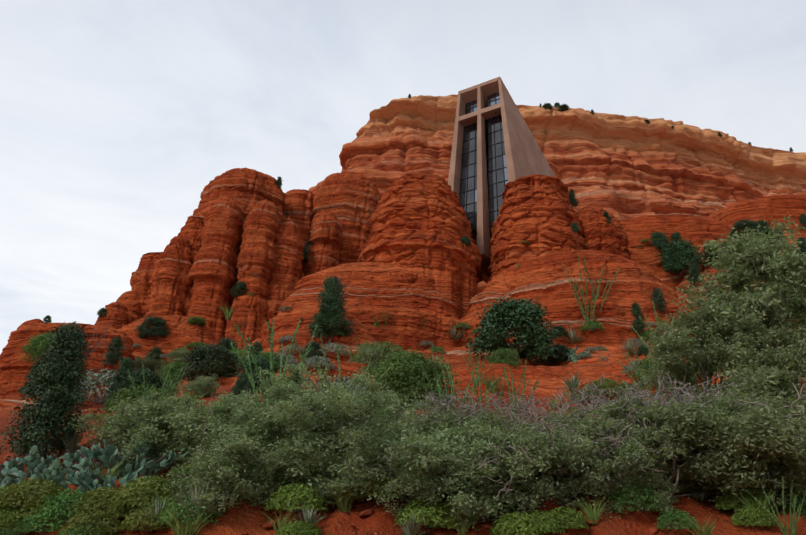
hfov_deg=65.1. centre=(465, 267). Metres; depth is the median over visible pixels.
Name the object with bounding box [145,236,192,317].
rock
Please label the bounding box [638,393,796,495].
shrub
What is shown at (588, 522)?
stone
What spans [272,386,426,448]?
shrub
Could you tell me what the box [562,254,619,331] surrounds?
ocotillo
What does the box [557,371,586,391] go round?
yucca
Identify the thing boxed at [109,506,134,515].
snakeweed
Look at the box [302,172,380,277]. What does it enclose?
rock
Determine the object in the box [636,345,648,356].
juniper
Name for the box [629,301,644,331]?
pinyon
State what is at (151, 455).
prickly pear
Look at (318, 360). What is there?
sage
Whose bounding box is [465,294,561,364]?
shrub
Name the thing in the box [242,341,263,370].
juniper
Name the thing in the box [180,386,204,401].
grass
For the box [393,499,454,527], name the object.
snakeweed
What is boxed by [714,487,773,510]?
snakeweed
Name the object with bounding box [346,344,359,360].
grass
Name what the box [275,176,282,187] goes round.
juniper
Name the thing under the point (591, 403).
dry bush
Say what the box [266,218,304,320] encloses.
rock
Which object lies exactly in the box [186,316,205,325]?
green bush
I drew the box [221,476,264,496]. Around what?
snakeweed
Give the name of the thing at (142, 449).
prickly pear
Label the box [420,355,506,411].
ocotillo
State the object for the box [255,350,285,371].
green bush
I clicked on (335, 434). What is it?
shrub
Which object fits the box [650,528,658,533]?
stone
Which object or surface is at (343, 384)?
sage
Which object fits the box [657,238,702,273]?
juniper
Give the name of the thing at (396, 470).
mesquite
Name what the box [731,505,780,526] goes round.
snakeweed
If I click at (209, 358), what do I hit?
shrub
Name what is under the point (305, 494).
snakeweed
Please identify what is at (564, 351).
juniper
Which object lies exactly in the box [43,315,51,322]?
juniper
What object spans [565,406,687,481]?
shrub
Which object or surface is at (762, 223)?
juniper
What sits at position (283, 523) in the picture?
grass
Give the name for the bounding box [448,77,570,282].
chapel
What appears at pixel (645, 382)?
sage
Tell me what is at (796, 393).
mesquite
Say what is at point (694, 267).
pinyon
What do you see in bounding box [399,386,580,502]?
dry bush
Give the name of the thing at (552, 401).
grass
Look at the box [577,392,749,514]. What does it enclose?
shrub
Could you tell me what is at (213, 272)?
rock
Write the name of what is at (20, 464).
prickly pear
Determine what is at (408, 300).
rock
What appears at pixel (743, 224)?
juniper
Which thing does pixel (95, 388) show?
sage
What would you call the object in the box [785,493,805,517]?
shrub
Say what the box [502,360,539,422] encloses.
ocotillo
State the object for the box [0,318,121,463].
juniper tree
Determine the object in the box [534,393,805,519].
shrub
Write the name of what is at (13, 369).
rock
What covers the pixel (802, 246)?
juniper
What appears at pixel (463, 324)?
shrub
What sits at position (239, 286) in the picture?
juniper
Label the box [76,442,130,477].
prickly pear
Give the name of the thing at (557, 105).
juniper
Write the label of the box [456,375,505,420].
ocotillo
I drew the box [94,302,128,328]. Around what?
rock
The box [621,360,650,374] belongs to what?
sage
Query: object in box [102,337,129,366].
juniper
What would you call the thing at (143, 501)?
snakeweed
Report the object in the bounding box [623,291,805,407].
shrub
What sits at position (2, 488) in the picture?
snakeweed
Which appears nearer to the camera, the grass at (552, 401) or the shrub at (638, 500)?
the shrub at (638, 500)
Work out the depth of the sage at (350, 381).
18.06 m
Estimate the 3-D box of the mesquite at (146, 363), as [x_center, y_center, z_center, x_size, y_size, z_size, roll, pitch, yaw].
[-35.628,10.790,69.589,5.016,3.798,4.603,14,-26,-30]
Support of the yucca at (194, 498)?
on the ground at (243, 517)
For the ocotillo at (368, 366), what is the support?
on the ground at (243, 517)
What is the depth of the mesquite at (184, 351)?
69.48 m
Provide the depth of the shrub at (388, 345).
29.81 m
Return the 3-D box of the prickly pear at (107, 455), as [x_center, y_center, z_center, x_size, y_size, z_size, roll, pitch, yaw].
[-4.183,2.334,7.528,0.216,0.407,0.533,-3,-22,8]
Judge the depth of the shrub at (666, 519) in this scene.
6.48 m
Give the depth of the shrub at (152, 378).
11.23 m
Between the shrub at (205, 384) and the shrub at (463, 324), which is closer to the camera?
the shrub at (205, 384)
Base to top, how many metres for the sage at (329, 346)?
0.749 m
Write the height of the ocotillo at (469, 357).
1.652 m
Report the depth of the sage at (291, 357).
27.47 m
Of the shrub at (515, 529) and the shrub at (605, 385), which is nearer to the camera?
the shrub at (515, 529)
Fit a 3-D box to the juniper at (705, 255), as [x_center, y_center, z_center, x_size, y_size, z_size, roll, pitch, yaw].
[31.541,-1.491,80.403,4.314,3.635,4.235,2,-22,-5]
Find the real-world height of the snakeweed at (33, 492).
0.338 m
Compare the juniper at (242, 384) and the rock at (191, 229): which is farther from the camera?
the rock at (191, 229)
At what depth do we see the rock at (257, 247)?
88.76 m
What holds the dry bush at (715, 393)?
on the ground at (243, 517)
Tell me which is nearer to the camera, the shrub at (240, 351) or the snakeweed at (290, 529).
the snakeweed at (290, 529)
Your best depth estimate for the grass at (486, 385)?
22.32 m
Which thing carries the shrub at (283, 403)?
on the ground at (243, 517)
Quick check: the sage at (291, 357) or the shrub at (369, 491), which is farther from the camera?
the sage at (291, 357)
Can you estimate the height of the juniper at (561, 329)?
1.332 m
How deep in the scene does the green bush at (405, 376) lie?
14.90 m
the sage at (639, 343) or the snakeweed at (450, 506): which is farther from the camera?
the sage at (639, 343)
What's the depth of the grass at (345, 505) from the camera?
6.65 m
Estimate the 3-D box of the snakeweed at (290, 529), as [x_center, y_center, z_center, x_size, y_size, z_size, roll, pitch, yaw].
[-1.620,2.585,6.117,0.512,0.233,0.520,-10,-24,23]
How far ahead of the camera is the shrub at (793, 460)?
7.28 m
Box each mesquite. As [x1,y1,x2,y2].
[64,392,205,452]
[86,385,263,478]
[133,349,169,372]
[134,390,164,405]
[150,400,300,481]
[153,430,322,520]
[167,348,187,362]
[177,347,198,363]
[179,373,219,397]
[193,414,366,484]
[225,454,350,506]
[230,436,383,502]
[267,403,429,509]
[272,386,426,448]
[332,432,439,502]
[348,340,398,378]
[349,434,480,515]
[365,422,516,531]
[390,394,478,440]
[395,420,467,447]
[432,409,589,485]
[446,408,552,432]
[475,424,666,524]
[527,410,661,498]
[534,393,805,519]
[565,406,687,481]
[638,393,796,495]
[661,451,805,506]
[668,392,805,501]
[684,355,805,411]
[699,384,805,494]
[752,375,805,405]
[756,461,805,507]
[769,444,803,467]
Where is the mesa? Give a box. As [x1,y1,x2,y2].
[308,95,805,293]
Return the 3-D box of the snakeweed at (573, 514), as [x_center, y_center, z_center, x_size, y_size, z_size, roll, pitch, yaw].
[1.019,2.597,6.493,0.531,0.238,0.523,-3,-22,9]
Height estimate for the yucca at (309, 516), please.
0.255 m
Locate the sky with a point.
(116, 116)
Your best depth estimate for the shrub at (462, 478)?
6.46 m
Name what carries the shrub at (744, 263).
on the ground at (243, 517)
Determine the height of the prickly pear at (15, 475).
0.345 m
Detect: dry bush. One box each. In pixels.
[356,442,488,504]
[367,414,406,437]
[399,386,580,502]
[456,387,586,435]
[478,403,671,508]
[526,388,696,474]
[543,371,715,420]
[566,373,805,487]
[648,382,773,417]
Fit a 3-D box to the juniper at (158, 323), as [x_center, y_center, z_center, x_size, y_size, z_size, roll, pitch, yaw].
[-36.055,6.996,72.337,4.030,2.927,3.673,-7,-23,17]
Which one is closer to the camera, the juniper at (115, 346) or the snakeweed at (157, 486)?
the snakeweed at (157, 486)
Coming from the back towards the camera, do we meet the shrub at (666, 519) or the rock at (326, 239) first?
the rock at (326, 239)
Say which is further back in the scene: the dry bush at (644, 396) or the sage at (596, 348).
the sage at (596, 348)
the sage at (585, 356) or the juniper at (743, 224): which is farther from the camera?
the juniper at (743, 224)
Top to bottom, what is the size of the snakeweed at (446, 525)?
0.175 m
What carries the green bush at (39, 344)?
on the rock at (13, 369)
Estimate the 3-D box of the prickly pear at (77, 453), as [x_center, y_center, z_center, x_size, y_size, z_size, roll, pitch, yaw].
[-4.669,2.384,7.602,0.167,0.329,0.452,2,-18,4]
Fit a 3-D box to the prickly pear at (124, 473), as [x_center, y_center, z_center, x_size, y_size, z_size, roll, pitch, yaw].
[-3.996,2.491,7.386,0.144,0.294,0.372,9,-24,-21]
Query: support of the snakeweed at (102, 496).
on the ground at (243, 517)
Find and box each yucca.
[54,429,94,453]
[129,498,179,528]
[171,479,235,517]
[180,389,214,490]
[294,506,325,527]
[395,511,430,534]
[430,352,451,371]
[443,326,468,339]
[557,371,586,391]
[559,325,587,343]
[618,336,640,354]
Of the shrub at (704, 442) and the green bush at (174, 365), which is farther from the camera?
the green bush at (174, 365)
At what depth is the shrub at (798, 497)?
7.06 m
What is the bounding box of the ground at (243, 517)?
[0,338,805,534]
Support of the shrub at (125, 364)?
on the ground at (243, 517)
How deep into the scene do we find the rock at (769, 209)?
103.75 m
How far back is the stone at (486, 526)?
6.44 m
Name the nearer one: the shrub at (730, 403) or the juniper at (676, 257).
the shrub at (730, 403)
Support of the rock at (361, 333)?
on the ground at (243, 517)
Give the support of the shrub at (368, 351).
on the ground at (243, 517)
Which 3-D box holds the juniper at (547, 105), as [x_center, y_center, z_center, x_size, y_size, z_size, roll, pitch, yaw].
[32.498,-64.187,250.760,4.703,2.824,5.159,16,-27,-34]
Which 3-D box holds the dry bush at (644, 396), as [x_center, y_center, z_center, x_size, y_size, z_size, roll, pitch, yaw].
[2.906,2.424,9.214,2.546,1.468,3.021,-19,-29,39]
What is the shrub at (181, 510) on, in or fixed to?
on the ground at (243, 517)
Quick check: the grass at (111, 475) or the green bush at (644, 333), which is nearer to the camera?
the grass at (111, 475)
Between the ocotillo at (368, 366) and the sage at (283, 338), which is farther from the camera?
the sage at (283, 338)
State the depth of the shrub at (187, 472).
6.89 m
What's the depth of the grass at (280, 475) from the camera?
6.94 m
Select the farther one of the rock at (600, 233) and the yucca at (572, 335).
the rock at (600, 233)
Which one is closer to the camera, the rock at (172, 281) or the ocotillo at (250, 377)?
the ocotillo at (250, 377)
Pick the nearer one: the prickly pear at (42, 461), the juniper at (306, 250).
the prickly pear at (42, 461)
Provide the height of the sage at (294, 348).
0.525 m
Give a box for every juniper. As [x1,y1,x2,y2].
[18,357,49,396]
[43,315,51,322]
[96,307,106,317]
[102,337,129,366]
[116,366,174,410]
[134,315,169,338]
[145,346,161,371]
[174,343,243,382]
[214,337,237,354]
[228,378,253,402]
[230,281,248,297]
[234,356,276,389]
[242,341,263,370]
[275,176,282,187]
[299,341,322,358]
[303,240,311,260]
[460,236,471,245]
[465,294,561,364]
[542,103,552,109]
[546,343,571,365]
[549,325,567,337]
[553,101,560,107]
[557,104,569,110]
[571,222,580,232]
[601,211,611,222]
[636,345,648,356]
[650,231,670,249]
[650,288,667,312]
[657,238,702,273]
[670,232,684,244]
[696,242,718,269]
[726,218,762,239]
[749,220,774,239]
[769,231,786,241]
[789,236,805,256]
[798,213,805,227]
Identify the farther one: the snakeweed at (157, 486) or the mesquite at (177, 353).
the mesquite at (177, 353)
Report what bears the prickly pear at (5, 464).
on the ground at (243, 517)
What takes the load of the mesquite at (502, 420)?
on the ground at (243, 517)
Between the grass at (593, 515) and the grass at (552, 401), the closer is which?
the grass at (593, 515)
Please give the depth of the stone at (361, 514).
6.53 m
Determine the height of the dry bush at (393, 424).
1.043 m
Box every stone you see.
[82,408,99,413]
[267,520,276,527]
[359,509,373,517]
[481,524,493,529]
[585,519,598,523]
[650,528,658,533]
[652,521,662,526]
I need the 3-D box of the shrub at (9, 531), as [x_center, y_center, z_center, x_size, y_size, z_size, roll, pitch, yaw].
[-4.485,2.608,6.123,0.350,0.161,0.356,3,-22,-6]
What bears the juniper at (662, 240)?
on the rock at (697, 230)
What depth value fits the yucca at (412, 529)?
6.13 m
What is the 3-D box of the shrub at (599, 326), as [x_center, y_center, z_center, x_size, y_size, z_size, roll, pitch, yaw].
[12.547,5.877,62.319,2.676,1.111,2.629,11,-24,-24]
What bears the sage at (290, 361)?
on the ground at (243, 517)
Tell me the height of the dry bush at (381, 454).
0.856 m
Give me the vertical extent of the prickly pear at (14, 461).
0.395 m
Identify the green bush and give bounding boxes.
[19,331,56,362]
[156,361,188,386]
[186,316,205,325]
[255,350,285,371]
[363,348,462,409]
[486,347,521,368]
[638,330,652,340]
[754,273,802,311]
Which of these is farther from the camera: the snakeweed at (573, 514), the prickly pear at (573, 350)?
the prickly pear at (573, 350)
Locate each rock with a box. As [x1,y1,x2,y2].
[0,323,134,398]
[17,319,43,328]
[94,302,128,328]
[116,290,141,323]
[119,315,216,377]
[130,252,162,317]
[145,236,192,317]
[178,214,204,316]
[186,195,242,342]
[193,167,286,308]
[222,199,279,350]
[260,262,461,350]
[262,309,377,350]
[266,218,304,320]
[283,189,313,272]
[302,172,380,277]
[303,212,342,276]
[356,173,482,317]
[460,250,696,347]
[488,174,584,281]
[576,206,631,259]
[620,213,732,288]
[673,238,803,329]
[708,194,805,240]
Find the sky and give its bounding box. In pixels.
[0,0,805,353]
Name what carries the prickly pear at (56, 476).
on the ground at (243, 517)
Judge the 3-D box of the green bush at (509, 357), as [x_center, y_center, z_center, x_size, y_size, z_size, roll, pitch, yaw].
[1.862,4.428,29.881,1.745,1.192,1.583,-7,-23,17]
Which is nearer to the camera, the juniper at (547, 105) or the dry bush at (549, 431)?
the dry bush at (549, 431)
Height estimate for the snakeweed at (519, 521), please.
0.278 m
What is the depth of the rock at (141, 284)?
90.16 m
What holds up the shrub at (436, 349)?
on the ground at (243, 517)
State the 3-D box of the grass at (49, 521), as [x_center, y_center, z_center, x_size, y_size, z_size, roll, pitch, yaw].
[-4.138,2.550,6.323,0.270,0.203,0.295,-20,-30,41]
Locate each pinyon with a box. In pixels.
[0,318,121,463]
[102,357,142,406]
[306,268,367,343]
[569,189,577,205]
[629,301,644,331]
[680,258,703,285]
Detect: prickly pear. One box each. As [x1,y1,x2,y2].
[0,461,8,484]
[0,466,36,486]
[0,467,22,487]
[7,460,32,485]
[11,457,23,470]
[16,454,30,474]
[21,445,61,471]
[24,454,51,482]
[28,455,63,476]
[43,454,80,488]
[45,454,57,472]
[45,459,70,493]
[60,468,111,493]
[61,452,99,476]
[63,458,100,494]
[67,450,89,463]
[67,468,105,485]
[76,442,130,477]
[79,451,130,471]
[80,450,91,470]
[83,469,116,486]
[99,443,133,478]
[103,437,129,459]
[119,454,165,486]
[119,469,134,482]
[131,446,170,470]
[132,439,149,466]
[139,450,189,482]
[567,346,577,361]
[572,349,591,363]
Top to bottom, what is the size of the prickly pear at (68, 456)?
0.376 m
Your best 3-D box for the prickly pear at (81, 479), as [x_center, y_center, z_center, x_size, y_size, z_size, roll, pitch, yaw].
[-4.112,2.354,6.786,0.523,0.338,0.177,18,-28,-37]
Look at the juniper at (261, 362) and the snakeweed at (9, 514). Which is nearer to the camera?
the snakeweed at (9, 514)
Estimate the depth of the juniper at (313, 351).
32.15 m
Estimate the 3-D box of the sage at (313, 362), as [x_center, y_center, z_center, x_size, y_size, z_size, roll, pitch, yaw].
[-6.520,4.273,27.812,1.687,0.714,1.703,-13,-26,30]
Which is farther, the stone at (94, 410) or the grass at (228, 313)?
the grass at (228, 313)
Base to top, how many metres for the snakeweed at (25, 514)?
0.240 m
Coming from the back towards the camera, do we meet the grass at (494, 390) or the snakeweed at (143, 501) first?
the grass at (494, 390)
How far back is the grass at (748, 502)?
6.82 m
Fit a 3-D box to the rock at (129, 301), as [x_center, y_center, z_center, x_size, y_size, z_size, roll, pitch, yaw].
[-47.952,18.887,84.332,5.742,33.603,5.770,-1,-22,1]
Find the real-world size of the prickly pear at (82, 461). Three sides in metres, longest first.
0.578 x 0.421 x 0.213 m
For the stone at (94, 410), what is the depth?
11.30 m
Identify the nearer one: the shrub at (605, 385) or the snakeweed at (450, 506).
the snakeweed at (450, 506)
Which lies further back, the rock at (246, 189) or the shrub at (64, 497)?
the rock at (246, 189)
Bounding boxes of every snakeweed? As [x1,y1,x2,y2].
[0,477,71,508]
[0,485,21,501]
[0,496,20,513]
[0,507,27,527]
[14,497,67,518]
[57,510,123,534]
[67,485,140,519]
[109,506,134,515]
[110,475,181,507]
[118,504,173,531]
[122,488,167,511]
[143,494,178,512]
[157,505,184,523]
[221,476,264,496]
[264,483,327,512]
[276,520,324,534]
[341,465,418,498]
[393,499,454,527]
[425,513,461,528]
[432,499,479,520]
[447,485,504,510]
[488,511,546,534]
[517,509,567,533]
[541,506,589,529]
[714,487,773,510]
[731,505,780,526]
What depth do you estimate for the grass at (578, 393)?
17.29 m
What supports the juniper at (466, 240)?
on the rock at (420, 223)
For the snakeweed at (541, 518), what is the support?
on the ground at (243, 517)
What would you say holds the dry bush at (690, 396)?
on the ground at (243, 517)
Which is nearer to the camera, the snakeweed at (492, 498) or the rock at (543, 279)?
the snakeweed at (492, 498)
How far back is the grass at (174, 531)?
6.00 m
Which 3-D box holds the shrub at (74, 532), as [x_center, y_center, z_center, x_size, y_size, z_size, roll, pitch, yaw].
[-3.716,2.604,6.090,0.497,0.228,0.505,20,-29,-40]
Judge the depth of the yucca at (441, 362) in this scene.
28.23 m
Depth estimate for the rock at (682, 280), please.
80.09 m
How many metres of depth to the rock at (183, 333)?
72.52 m
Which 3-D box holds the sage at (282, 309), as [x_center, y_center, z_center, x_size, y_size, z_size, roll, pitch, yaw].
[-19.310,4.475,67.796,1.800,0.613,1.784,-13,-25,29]
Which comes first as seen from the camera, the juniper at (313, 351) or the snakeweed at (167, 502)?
the snakeweed at (167, 502)
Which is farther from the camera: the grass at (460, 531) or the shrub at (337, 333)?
the shrub at (337, 333)
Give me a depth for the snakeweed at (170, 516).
6.28 m
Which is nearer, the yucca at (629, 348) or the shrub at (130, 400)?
the shrub at (130, 400)
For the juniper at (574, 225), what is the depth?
76.23 m
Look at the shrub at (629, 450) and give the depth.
6.85 m
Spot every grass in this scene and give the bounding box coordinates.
[40,511,69,530]
[85,460,123,485]
[163,506,212,534]
[167,518,200,534]
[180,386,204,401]
[218,305,233,319]
[264,510,298,534]
[274,465,316,490]
[324,477,369,511]
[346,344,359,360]
[371,315,380,326]
[451,520,471,534]
[480,376,496,388]
[482,377,504,393]
[544,396,557,408]
[564,383,584,402]
[572,494,611,523]
[604,475,643,503]
[685,516,715,534]
[736,488,779,519]
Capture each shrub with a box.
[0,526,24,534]
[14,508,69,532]
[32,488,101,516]
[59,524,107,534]
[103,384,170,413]
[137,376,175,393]
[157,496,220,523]
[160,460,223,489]
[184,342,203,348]
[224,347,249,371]
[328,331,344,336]
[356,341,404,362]
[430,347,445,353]
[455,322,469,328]
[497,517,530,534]
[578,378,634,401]
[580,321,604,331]
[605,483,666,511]
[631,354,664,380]
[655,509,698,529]
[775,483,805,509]
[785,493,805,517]
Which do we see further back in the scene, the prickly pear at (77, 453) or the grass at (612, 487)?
the prickly pear at (77, 453)
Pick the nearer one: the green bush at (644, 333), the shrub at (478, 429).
the shrub at (478, 429)
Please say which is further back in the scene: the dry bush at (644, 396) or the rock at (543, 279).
the rock at (543, 279)
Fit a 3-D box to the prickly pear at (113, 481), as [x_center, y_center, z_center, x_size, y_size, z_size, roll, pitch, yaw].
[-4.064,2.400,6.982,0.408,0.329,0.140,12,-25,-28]
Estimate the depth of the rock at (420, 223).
74.20 m
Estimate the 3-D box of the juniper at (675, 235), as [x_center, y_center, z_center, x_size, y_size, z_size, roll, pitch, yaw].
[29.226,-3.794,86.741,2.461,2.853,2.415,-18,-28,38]
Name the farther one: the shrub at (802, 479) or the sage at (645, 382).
the sage at (645, 382)
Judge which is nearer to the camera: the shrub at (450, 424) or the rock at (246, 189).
the shrub at (450, 424)
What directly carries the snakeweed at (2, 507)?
on the ground at (243, 517)
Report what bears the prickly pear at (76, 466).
on the ground at (243, 517)
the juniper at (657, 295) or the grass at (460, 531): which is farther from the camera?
the juniper at (657, 295)
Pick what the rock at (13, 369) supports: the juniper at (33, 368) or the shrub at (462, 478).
the juniper at (33, 368)
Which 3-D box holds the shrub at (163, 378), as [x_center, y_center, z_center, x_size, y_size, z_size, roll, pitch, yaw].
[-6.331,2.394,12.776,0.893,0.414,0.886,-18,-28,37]
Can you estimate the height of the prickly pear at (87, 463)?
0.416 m
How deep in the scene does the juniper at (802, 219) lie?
100.58 m
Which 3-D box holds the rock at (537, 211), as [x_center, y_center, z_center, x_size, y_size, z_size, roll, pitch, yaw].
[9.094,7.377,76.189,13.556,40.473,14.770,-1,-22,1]
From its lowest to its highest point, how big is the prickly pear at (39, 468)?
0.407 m
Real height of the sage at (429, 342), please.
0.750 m
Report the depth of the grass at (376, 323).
64.14 m
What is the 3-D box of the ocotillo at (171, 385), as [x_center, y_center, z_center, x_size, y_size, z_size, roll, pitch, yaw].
[-4.654,1.959,9.388,0.840,1.216,0.975,14,-26,-31]
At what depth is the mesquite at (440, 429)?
7.78 m
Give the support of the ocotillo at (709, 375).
on the ground at (243, 517)
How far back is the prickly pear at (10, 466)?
7.50 m
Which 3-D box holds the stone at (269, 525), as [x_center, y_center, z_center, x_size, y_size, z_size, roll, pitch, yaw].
[-1.992,2.604,6.384,0.182,0.052,0.125,-17,3,35]
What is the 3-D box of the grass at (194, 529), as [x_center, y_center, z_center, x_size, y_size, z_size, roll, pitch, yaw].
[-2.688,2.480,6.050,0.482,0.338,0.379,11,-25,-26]
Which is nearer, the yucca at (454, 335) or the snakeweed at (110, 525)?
the snakeweed at (110, 525)
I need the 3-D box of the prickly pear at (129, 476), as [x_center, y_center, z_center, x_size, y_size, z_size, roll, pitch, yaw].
[-3.787,2.410,7.340,0.457,0.418,0.144,15,-26,-32]
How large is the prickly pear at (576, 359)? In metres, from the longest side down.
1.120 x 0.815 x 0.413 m
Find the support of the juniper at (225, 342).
on the ground at (243, 517)
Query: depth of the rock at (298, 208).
107.99 m
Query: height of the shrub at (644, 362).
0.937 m
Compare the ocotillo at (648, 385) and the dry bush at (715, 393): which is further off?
the ocotillo at (648, 385)
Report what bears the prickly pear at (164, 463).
on the ground at (243, 517)
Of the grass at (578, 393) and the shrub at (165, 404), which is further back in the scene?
the grass at (578, 393)
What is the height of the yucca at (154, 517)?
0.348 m
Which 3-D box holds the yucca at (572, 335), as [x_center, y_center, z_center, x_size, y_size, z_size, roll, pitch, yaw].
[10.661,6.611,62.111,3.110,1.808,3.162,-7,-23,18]
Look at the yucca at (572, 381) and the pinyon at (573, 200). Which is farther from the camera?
the pinyon at (573, 200)
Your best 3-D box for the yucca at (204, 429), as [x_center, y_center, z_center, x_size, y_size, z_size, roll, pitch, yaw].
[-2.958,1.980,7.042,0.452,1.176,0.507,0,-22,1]
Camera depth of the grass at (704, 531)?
6.25 m
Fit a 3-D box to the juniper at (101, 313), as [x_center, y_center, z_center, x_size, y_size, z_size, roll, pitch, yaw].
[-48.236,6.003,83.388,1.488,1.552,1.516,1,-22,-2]
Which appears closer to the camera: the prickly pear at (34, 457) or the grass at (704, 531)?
the grass at (704, 531)
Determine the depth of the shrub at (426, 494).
6.42 m
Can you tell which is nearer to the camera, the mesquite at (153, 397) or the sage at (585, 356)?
the mesquite at (153, 397)
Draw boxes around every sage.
[74,368,136,403]
[268,352,298,363]
[275,359,302,369]
[278,335,293,342]
[279,306,291,311]
[283,344,303,353]
[302,356,336,370]
[306,375,367,396]
[307,356,330,365]
[318,343,350,356]
[335,376,374,390]
[418,340,433,346]
[577,352,591,357]
[584,347,596,351]
[593,345,606,350]
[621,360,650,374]
[634,341,648,346]
[637,375,662,387]
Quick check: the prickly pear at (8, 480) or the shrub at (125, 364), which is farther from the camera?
the shrub at (125, 364)
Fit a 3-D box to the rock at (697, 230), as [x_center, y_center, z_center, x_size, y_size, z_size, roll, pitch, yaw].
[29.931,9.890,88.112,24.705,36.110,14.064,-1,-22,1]
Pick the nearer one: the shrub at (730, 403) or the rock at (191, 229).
the shrub at (730, 403)
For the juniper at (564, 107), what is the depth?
250.41 m
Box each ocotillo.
[126,362,188,403]
[230,317,317,410]
[295,334,403,398]
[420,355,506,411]
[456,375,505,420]
[461,347,499,383]
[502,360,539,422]
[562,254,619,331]
[619,344,668,407]
[631,300,695,395]
[660,343,726,400]
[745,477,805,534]
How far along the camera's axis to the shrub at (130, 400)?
10.77 m
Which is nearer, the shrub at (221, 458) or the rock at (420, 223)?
the shrub at (221, 458)
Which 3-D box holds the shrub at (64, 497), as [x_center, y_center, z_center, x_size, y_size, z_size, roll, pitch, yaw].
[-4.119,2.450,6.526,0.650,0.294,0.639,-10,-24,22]
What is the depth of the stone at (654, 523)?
6.60 m
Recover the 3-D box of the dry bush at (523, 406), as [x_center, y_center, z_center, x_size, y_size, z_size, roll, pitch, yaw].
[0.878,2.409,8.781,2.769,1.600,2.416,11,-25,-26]
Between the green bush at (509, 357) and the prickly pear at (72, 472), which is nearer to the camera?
the prickly pear at (72, 472)
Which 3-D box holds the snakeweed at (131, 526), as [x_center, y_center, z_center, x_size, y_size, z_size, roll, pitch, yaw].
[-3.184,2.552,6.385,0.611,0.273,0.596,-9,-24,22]
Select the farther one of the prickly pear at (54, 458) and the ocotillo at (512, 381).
the ocotillo at (512, 381)
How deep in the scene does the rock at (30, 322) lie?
77.36 m
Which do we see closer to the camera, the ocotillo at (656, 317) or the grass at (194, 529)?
the grass at (194, 529)
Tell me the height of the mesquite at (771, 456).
1.069 m
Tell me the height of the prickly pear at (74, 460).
0.410 m
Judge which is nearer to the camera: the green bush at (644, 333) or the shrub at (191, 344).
the green bush at (644, 333)
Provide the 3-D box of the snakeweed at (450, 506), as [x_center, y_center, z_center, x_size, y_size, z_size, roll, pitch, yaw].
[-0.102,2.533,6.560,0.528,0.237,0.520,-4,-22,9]
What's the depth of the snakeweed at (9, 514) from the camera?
6.24 m
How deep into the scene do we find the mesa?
247.27 m
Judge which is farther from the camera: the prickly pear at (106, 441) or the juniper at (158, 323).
the juniper at (158, 323)
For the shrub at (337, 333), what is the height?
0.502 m
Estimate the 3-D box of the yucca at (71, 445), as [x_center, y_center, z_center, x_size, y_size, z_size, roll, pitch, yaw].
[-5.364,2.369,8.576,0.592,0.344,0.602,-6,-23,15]
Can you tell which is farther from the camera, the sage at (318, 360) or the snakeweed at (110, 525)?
the sage at (318, 360)
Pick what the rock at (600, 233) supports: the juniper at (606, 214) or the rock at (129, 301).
the juniper at (606, 214)
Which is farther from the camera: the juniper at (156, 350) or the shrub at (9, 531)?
the juniper at (156, 350)
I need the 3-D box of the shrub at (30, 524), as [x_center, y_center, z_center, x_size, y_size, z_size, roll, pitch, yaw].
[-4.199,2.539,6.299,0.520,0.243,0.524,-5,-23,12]
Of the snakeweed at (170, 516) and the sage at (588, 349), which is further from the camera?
the sage at (588, 349)

